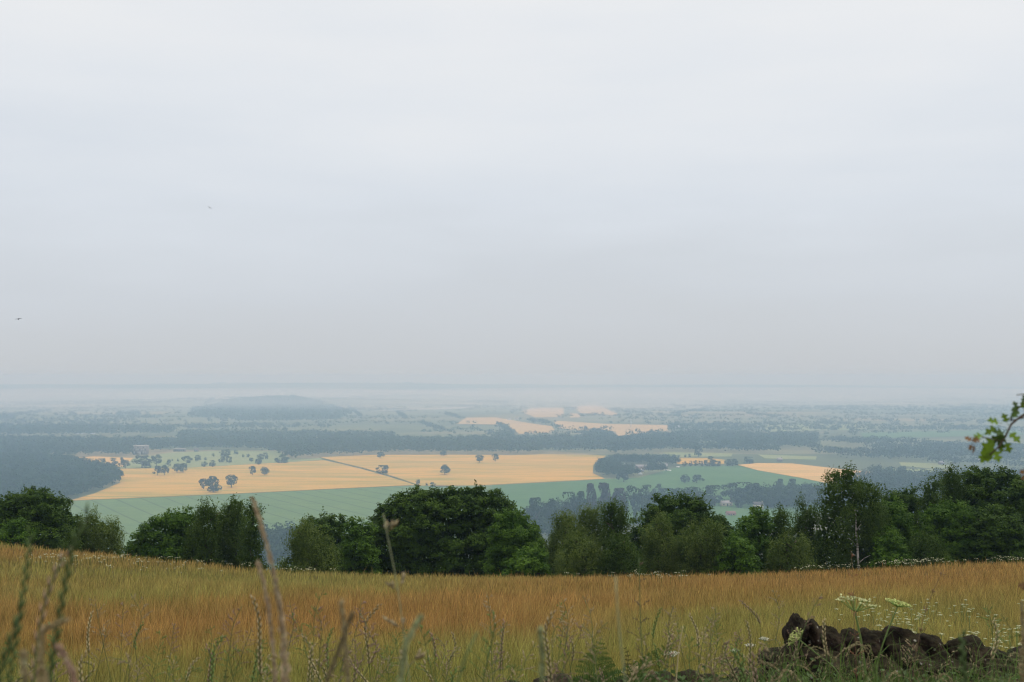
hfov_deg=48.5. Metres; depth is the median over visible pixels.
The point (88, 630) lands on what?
grass stalk
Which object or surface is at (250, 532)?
hedgerow tree
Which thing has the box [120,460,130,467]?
park tree
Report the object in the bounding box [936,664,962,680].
grass stalk
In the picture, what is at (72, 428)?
wood
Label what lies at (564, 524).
hedgerow tree
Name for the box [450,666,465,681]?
grass stalk
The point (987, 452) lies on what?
hawthorn
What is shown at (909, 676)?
verge grass
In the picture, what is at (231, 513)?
hedgerow tree
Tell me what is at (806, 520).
hedgerow tree
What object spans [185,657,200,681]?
grass stalk
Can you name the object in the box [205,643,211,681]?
grass stalk
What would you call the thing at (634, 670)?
grass stalk
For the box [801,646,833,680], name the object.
grass stalk
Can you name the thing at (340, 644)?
grass stalk
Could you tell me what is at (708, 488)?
valley tree
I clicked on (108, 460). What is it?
wheat field
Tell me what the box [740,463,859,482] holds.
wheat field
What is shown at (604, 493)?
valley tree
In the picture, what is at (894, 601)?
hogweed
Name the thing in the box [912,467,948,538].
hedgerow tree
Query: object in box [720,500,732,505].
house
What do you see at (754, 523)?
hedgerow tree
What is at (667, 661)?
grass stalk
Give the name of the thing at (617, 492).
valley tree
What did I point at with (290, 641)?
grass stalk
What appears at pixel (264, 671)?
grass stalk
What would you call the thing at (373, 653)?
grass stalk
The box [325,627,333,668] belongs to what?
grass stalk
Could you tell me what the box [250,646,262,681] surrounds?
grass stalk
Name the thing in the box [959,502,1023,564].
hedgerow tree
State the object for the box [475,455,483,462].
park tree
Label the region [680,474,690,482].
park tree
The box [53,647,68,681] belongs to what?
grass stalk
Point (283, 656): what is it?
grass stalk
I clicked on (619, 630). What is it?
grass stalk
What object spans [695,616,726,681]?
grass stalk
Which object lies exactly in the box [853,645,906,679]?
grass stalk
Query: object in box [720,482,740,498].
valley tree
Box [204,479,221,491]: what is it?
park tree
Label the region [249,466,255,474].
park tree
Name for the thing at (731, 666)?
grass stalk
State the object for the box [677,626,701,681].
grass stalk
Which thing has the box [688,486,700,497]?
valley tree
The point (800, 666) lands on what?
grass stalk
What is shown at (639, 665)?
bracken frond
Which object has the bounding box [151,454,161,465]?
park tree
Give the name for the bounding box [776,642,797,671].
grass stalk
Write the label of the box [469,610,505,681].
grass stalk
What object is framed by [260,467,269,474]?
park tree
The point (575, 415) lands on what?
wheat field
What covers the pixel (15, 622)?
grass stalk
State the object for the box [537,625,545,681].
grass stalk
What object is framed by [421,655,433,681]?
grass stalk
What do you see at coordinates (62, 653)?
grass stalk
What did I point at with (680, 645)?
grass stalk
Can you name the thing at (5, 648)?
grass stalk
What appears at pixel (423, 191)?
sky
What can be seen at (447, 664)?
grass stalk
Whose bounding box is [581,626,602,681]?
grass stalk
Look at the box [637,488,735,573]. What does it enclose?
hedgerow tree
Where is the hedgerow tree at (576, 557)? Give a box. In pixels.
[551,524,604,578]
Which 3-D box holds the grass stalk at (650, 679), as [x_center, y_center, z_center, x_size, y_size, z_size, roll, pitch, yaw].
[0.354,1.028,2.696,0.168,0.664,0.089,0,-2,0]
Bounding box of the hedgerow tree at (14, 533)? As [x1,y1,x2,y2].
[0,515,38,547]
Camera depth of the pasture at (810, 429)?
4330.71 m
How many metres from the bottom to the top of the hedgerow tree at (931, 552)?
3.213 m
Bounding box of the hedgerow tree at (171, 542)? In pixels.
[117,504,206,565]
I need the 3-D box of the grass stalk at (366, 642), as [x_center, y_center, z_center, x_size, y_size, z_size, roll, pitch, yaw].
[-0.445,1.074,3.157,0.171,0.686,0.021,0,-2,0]
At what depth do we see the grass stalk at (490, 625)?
3.81 m
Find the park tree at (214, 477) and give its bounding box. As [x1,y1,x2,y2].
[207,476,216,485]
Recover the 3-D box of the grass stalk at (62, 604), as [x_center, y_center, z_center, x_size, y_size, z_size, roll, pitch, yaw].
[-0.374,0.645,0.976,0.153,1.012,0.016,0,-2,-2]
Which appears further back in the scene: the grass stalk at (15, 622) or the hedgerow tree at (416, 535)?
the hedgerow tree at (416, 535)
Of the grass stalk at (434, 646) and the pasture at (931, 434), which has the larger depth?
the pasture at (931, 434)
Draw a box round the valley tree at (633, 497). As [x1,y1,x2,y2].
[623,485,641,509]
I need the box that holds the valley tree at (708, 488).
[705,485,727,504]
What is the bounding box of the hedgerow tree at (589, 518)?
[569,501,606,570]
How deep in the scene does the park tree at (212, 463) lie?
2455.16 m
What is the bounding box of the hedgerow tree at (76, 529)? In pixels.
[54,513,94,554]
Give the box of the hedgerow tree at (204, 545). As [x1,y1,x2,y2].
[179,496,230,567]
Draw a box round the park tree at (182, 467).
[178,463,186,471]
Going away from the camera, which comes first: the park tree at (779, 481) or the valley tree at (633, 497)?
the valley tree at (633, 497)
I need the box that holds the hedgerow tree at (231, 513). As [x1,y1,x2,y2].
[211,492,251,569]
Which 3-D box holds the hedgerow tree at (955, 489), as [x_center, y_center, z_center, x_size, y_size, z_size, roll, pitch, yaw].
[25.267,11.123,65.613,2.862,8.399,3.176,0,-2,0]
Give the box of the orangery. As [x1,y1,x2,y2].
[173,448,185,451]
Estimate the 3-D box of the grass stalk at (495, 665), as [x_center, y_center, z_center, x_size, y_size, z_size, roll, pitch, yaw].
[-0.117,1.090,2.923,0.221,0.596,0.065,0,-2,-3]
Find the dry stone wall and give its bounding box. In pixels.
[505,612,1023,681]
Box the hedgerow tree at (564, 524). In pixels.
[543,507,581,576]
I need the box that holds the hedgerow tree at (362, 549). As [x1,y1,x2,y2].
[337,516,383,575]
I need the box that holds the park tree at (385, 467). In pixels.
[375,465,388,473]
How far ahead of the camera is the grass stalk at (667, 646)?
3.43 m
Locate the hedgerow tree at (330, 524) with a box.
[289,506,349,570]
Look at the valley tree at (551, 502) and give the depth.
1438.15 m
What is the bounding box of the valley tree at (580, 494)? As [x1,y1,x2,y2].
[571,491,587,516]
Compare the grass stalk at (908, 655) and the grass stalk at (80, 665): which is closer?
the grass stalk at (80, 665)
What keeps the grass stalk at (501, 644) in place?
on the meadow
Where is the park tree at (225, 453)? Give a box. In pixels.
[219,449,230,455]
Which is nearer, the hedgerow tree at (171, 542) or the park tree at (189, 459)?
the hedgerow tree at (171, 542)
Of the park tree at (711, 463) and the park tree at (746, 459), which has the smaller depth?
the park tree at (711, 463)
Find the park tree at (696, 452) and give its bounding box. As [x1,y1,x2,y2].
[694,446,702,455]
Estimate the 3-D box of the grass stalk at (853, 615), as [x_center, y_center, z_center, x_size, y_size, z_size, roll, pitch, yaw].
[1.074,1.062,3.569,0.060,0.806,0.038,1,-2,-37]
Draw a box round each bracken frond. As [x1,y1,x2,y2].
[569,639,622,681]
[621,647,630,681]
[623,643,673,681]
[630,653,650,681]
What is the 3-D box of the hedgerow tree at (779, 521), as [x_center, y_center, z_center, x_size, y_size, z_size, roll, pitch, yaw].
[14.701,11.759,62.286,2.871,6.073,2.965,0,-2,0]
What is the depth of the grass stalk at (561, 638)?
3.64 m
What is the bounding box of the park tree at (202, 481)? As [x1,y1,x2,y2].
[198,479,207,488]
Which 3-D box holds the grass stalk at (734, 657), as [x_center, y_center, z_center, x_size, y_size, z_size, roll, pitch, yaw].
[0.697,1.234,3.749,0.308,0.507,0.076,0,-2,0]
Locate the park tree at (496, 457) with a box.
[492,454,498,460]
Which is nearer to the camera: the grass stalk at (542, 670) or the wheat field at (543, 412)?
the grass stalk at (542, 670)
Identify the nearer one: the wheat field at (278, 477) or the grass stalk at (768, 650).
the grass stalk at (768, 650)
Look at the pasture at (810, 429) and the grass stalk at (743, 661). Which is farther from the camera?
the pasture at (810, 429)
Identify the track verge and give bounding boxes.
[320,457,416,484]
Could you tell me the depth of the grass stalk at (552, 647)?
2.73 m
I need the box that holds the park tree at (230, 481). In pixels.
[225,474,237,486]
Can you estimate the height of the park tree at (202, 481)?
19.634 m
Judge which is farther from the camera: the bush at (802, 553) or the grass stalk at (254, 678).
the bush at (802, 553)
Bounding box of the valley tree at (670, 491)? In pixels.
[664,488,681,495]
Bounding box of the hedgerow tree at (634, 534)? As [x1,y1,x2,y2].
[626,511,646,560]
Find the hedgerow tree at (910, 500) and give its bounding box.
[880,483,922,539]
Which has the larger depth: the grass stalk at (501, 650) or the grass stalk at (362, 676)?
the grass stalk at (501, 650)
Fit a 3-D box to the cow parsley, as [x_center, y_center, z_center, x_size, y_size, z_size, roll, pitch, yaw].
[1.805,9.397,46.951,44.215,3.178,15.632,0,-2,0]
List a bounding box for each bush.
[498,541,553,579]
[706,533,763,576]
[761,527,823,574]
[861,525,913,569]
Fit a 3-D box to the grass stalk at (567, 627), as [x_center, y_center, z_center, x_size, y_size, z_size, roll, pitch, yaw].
[0.232,1.127,3.538,0.194,0.666,0.069,1,-2,-23]
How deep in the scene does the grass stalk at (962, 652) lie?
1.39 m
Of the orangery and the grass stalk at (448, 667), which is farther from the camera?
the orangery
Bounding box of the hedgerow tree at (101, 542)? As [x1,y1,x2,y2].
[74,503,127,556]
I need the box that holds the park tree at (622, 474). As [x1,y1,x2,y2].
[616,470,628,481]
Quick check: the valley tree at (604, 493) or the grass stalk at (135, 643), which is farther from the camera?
the valley tree at (604, 493)
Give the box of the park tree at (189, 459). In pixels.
[181,456,192,464]
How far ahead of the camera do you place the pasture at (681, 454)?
2833.00 m
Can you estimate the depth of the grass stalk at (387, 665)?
3.58 m
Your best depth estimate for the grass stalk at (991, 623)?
3.48 m
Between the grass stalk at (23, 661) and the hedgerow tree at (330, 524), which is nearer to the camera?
the grass stalk at (23, 661)
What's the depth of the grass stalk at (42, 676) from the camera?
0.94 m
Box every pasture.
[626,505,644,520]
[663,452,732,456]
[758,454,816,459]
[764,424,883,431]
[861,430,1023,437]
[884,468,967,472]
[899,462,952,468]
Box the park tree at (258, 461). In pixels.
[255,456,261,463]
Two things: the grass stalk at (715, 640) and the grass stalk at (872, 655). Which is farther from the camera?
the grass stalk at (872, 655)
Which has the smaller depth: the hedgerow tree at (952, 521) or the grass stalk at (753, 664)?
the grass stalk at (753, 664)
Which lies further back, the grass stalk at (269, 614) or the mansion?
the mansion
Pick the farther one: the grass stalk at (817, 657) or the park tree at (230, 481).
the park tree at (230, 481)
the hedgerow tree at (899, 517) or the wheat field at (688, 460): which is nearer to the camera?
the hedgerow tree at (899, 517)
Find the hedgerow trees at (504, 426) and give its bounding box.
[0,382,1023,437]
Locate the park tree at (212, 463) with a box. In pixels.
[209,460,215,466]
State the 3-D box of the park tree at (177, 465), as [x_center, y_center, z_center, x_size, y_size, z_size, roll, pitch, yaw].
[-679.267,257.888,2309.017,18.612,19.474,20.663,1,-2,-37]
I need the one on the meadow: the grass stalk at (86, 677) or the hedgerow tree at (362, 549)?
the grass stalk at (86, 677)
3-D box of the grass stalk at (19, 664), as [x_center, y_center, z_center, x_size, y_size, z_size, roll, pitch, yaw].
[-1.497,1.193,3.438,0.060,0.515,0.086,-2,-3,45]
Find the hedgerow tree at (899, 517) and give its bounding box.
[879,493,918,564]
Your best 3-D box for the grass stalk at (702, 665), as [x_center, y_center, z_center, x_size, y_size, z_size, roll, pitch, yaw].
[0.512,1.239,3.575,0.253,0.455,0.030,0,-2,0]
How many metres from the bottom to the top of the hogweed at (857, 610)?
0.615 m
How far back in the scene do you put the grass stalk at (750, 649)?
3.67 m
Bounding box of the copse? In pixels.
[484,417,613,436]
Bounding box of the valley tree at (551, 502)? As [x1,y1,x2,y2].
[543,498,557,520]
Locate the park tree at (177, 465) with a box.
[172,463,181,470]
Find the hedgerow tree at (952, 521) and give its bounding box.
[907,496,981,565]
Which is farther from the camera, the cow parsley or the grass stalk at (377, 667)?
the cow parsley
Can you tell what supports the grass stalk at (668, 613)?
on the meadow
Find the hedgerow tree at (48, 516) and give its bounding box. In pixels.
[0,484,82,551]
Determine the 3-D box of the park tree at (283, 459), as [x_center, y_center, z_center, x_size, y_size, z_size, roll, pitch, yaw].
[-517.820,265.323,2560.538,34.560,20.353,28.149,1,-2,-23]
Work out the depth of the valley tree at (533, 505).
1425.98 m
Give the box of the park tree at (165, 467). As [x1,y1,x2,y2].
[159,465,168,474]
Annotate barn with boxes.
[635,465,646,468]
[725,511,735,514]
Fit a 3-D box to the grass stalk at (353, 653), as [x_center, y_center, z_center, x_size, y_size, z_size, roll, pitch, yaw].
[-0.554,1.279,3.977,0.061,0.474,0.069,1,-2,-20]
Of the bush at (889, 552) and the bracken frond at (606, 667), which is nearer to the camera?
the bracken frond at (606, 667)
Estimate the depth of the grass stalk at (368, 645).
2.44 m
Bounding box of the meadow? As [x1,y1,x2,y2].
[0,548,1023,681]
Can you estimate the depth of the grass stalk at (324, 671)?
2.94 m
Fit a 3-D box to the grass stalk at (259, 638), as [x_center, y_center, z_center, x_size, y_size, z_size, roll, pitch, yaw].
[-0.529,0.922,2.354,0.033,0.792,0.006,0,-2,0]
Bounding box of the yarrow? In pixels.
[664,651,679,679]
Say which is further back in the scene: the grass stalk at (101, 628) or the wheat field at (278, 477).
the wheat field at (278, 477)
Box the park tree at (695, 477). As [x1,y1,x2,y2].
[692,475,704,482]
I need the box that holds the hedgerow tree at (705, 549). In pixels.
[669,513,729,577]
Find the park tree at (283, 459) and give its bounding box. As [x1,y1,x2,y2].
[274,454,289,462]
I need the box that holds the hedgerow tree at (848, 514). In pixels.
[809,460,891,572]
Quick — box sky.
[0,0,1023,383]
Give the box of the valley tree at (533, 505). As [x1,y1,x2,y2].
[528,497,546,526]
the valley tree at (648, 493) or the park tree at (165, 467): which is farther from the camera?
the park tree at (165, 467)
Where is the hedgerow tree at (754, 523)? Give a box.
[724,504,777,573]
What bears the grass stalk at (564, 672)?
on the meadow
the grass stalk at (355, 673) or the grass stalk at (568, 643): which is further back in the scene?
the grass stalk at (568, 643)
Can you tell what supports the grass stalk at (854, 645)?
on the meadow
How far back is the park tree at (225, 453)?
2771.01 m
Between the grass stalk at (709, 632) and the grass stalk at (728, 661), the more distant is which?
the grass stalk at (709, 632)
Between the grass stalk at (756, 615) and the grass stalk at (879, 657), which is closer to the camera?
the grass stalk at (756, 615)
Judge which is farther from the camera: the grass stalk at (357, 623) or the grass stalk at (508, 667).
the grass stalk at (508, 667)
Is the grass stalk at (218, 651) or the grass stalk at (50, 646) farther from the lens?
the grass stalk at (218, 651)
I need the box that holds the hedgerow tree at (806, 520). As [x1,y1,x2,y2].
[788,491,827,568]
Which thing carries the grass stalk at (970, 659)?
on the meadow
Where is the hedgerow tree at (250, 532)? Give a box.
[234,496,277,571]
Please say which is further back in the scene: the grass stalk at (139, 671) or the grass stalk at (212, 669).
the grass stalk at (139, 671)
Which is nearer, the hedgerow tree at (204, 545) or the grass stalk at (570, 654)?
the grass stalk at (570, 654)
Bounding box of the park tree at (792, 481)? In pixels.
[787,479,795,486]
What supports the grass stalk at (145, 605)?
on the meadow
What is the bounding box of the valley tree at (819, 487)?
[810,486,827,496]
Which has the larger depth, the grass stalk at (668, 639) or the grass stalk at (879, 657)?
the grass stalk at (879, 657)
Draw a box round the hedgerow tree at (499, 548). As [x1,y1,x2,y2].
[481,502,551,576]
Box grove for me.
[594,453,681,475]
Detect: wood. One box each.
[0,422,176,434]
[0,433,547,457]
[0,449,123,507]
[175,427,398,438]
[187,394,354,420]
[237,521,301,563]
[520,482,850,535]
[542,428,820,451]
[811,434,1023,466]
[832,463,1023,521]
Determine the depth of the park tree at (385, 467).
2266.99 m
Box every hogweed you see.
[787,627,841,681]
[835,594,880,681]
[876,598,910,681]
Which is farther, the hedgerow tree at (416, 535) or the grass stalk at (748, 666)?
the hedgerow tree at (416, 535)
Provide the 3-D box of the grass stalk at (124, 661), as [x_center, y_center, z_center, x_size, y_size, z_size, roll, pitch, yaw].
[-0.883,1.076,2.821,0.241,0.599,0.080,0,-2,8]
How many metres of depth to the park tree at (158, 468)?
2239.47 m
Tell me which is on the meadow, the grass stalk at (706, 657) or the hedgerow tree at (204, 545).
the grass stalk at (706, 657)
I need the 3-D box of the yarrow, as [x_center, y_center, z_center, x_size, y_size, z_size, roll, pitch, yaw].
[0.682,1.473,4.853,0.072,0.299,0.082,0,-2,0]
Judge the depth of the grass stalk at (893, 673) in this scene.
3.57 m
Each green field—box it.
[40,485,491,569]
[492,466,832,525]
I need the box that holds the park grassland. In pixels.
[120,450,321,467]
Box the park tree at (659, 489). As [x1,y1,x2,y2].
[652,484,664,494]
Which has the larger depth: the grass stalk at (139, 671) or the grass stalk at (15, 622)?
the grass stalk at (139, 671)
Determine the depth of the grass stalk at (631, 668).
4.17 m
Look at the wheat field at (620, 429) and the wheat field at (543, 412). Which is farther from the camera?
the wheat field at (543, 412)
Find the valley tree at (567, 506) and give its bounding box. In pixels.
[561,491,575,513]
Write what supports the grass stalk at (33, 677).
on the meadow
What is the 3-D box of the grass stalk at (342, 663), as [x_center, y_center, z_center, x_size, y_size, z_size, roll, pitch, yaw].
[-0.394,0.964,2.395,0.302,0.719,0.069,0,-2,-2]
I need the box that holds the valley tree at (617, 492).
[611,488,627,508]
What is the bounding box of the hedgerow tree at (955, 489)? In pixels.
[936,463,968,510]
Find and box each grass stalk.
[0,597,26,681]
[0,642,13,679]
[4,525,33,681]
[14,651,32,681]
[15,664,32,681]
[19,648,28,681]
[30,547,71,681]
[36,617,70,681]
[44,622,62,672]
[46,502,91,681]
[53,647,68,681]
[54,643,78,681]
[78,649,86,681]
[80,659,95,681]
[86,610,93,679]
[89,598,111,681]
[89,628,110,681]
[108,653,143,681]
[114,602,132,671]
[119,593,151,681]
[132,664,149,681]
[133,620,143,681]
[144,631,167,679]
[157,656,179,681]
[162,654,179,681]
[166,623,181,678]
[181,666,202,681]
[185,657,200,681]
[200,625,219,681]
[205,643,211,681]
[209,635,225,681]
[212,636,228,673]
[217,607,243,680]
[219,644,242,681]
[229,627,255,681]
[246,638,271,681]
[250,497,290,681]
[250,594,262,681]
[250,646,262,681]
[255,559,276,681]
[256,666,272,680]
[262,654,272,681]
[263,652,289,681]
[285,602,302,660]
[290,613,313,681]
[302,635,313,681]
[303,590,326,681]
[307,644,322,681]
[312,659,326,678]
[314,606,335,681]
[325,610,353,681]
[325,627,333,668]
[328,631,358,681]
[331,648,353,681]
[339,598,349,681]
[340,601,368,681]
[348,639,361,676]
[348,656,367,681]
[349,615,379,681]
[353,661,360,681]
[361,633,378,681]
[363,603,382,681]
[372,648,385,681]
[376,646,398,681]
[377,655,399,680]
[382,514,425,681]
[384,629,407,679]
[397,614,423,681]
[410,624,436,680]
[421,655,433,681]
[429,632,436,681]
[433,636,452,681]
[439,632,456,680]
[440,647,460,681]
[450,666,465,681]
[457,632,477,681]
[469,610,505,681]
[480,593,501,679]
[481,651,498,680]
[482,648,508,681]
[494,623,510,668]
[499,619,504,678]
[503,641,538,680]
[506,663,522,681]
[520,636,574,681]
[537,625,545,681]
[543,610,555,681]
[544,618,567,681]
[547,623,586,681]
[552,602,568,681]
[552,661,582,681]
[557,625,577,679]
[559,598,579,678]
[580,594,599,681]
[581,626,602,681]
[582,620,611,681]
[615,576,625,681]
[621,660,636,679]
[627,562,651,681]
[628,661,651,681]
[631,655,652,681]
[637,635,656,681]
[648,608,661,681]
[650,635,679,681]
[653,643,660,678]
[655,607,680,681]
[657,628,672,681]
[660,622,683,681]
[671,623,692,681]
[676,626,683,680]
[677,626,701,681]
[689,613,699,681]
[693,615,725,681]
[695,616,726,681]
[696,634,719,681]
[696,663,714,680]
[700,607,720,681]
[708,639,733,681]
[709,620,725,680]
[713,660,730,680]
[720,643,739,678]
[720,652,740,681]
[723,639,738,681]
[725,638,744,681]
[728,629,751,679]
[730,646,747,681]
[734,648,744,681]
[739,600,796,681]
[741,654,758,681]
[745,620,751,681]
[749,647,766,681]
[750,661,782,681]
[756,639,781,681]
[759,637,780,670]
[769,589,783,680]
[773,653,810,671]
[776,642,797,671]
[777,669,800,681]
[780,663,816,678]
[783,594,822,680]
[791,643,826,680]
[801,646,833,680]
[805,654,843,681]
[822,619,830,681]
[836,644,873,675]
[844,646,875,679]
[846,641,863,679]
[848,554,863,681]
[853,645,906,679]
[863,654,894,679]
[887,670,900,681]
[900,639,918,680]
[908,570,945,677]
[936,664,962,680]
[944,647,975,681]
[958,629,967,681]
[979,607,1008,681]
[984,617,999,681]
[989,614,1020,681]
[1018,601,1023,681]
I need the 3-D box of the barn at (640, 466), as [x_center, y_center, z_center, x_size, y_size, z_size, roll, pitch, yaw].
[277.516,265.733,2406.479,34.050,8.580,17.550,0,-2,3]
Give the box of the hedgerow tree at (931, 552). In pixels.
[903,528,958,568]
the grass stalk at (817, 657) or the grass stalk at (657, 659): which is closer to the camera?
the grass stalk at (817, 657)
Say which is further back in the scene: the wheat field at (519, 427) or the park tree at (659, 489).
the wheat field at (519, 427)
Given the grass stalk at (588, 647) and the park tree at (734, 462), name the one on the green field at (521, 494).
the park tree at (734, 462)
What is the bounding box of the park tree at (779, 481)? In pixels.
[776,478,786,487]
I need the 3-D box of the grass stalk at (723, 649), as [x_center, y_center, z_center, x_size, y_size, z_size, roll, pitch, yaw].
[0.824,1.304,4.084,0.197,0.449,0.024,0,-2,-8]
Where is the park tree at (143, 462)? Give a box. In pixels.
[132,455,151,467]
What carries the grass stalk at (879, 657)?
on the meadow
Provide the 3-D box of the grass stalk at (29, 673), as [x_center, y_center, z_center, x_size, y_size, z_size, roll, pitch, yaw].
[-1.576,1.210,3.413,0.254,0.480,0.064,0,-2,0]
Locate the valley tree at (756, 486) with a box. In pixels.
[745,483,763,503]
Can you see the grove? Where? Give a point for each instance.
(613, 464)
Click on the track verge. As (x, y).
(371, 470)
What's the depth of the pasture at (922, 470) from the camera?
2351.15 m
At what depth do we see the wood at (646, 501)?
1667.00 m
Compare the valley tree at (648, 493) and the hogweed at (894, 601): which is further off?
the valley tree at (648, 493)
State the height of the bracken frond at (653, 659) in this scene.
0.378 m
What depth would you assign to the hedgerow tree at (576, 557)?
56.66 m
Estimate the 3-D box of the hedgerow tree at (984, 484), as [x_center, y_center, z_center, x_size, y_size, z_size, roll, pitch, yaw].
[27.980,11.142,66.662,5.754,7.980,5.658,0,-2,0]
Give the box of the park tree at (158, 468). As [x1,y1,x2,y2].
[152,466,161,474]
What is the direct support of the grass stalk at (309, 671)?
on the meadow
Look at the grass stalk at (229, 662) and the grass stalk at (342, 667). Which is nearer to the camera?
the grass stalk at (342, 667)
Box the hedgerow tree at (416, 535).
[360,479,550,577]
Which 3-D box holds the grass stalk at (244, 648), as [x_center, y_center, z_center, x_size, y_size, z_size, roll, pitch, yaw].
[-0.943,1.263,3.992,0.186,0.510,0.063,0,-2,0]
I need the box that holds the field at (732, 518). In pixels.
[710,509,800,530]
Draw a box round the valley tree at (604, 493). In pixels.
[596,482,611,505]
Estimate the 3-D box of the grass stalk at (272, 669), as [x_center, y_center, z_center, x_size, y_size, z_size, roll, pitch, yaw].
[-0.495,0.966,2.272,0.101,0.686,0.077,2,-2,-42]
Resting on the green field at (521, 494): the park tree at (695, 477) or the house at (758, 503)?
the park tree at (695, 477)
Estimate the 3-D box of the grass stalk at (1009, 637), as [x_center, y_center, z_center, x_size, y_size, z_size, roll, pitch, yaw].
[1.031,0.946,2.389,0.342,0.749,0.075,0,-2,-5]
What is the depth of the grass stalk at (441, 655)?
4.16 m
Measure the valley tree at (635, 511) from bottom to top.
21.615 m
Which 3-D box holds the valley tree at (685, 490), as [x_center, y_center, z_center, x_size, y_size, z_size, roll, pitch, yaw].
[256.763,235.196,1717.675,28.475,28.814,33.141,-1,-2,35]
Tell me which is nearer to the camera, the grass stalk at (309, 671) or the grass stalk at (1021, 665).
the grass stalk at (1021, 665)
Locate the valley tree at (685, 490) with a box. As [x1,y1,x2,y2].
[675,487,692,496]
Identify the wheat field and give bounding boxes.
[73,460,413,500]
[79,456,132,466]
[321,454,604,486]
[457,417,554,433]
[520,408,563,416]
[554,421,667,435]
[570,413,580,417]
[573,405,616,414]
[676,458,724,463]
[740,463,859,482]
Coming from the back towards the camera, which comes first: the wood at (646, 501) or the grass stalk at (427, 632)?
the wood at (646, 501)
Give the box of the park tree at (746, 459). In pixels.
[743,457,753,463]
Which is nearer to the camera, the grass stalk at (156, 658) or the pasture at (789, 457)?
the grass stalk at (156, 658)
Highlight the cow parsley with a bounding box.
[19,551,1023,583]
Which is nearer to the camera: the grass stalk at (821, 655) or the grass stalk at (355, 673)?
the grass stalk at (355, 673)
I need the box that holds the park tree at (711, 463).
[704,456,715,465]
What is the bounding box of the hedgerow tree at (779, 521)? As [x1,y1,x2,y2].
[767,501,801,571]
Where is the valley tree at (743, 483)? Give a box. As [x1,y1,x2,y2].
[734,482,751,500]
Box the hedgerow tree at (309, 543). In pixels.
[270,512,345,573]
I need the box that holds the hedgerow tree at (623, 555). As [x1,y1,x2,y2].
[595,529,649,578]
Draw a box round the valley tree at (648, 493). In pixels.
[635,484,653,504]
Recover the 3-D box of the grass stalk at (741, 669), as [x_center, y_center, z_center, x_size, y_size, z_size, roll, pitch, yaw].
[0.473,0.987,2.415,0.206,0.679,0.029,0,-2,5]
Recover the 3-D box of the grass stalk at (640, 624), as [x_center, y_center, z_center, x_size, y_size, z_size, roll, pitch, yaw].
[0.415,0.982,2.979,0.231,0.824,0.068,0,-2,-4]
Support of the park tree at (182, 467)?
on the wheat field at (278, 477)
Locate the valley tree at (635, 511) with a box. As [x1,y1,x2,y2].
[633,509,642,524]
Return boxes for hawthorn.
[965,394,1023,589]
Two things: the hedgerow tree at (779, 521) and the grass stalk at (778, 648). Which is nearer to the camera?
the grass stalk at (778, 648)
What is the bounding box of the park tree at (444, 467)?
[440,464,450,473]
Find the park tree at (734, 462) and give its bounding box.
[724,459,738,465]
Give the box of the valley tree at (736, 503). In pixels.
[730,496,744,507]
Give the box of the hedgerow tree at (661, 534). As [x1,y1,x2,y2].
[638,507,682,577]
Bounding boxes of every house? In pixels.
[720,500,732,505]
[753,501,763,508]
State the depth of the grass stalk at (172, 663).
3.61 m
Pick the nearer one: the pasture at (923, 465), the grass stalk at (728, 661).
the grass stalk at (728, 661)
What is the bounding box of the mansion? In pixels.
[133,444,148,454]
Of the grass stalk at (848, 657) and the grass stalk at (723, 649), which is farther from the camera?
the grass stalk at (723, 649)
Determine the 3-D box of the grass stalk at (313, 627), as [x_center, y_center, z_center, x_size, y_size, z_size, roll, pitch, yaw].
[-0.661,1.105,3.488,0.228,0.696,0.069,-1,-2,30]
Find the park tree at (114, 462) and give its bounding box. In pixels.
[106,458,117,465]
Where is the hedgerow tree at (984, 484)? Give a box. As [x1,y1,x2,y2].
[956,464,1023,524]
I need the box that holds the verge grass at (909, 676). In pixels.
[0,624,1021,681]
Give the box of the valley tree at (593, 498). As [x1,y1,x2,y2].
[584,483,597,509]
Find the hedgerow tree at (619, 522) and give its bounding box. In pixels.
[596,496,633,576]
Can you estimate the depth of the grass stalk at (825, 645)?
3.17 m
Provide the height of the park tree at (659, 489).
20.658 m
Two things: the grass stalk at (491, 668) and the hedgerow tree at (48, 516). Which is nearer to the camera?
the grass stalk at (491, 668)
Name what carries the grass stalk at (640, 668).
on the meadow

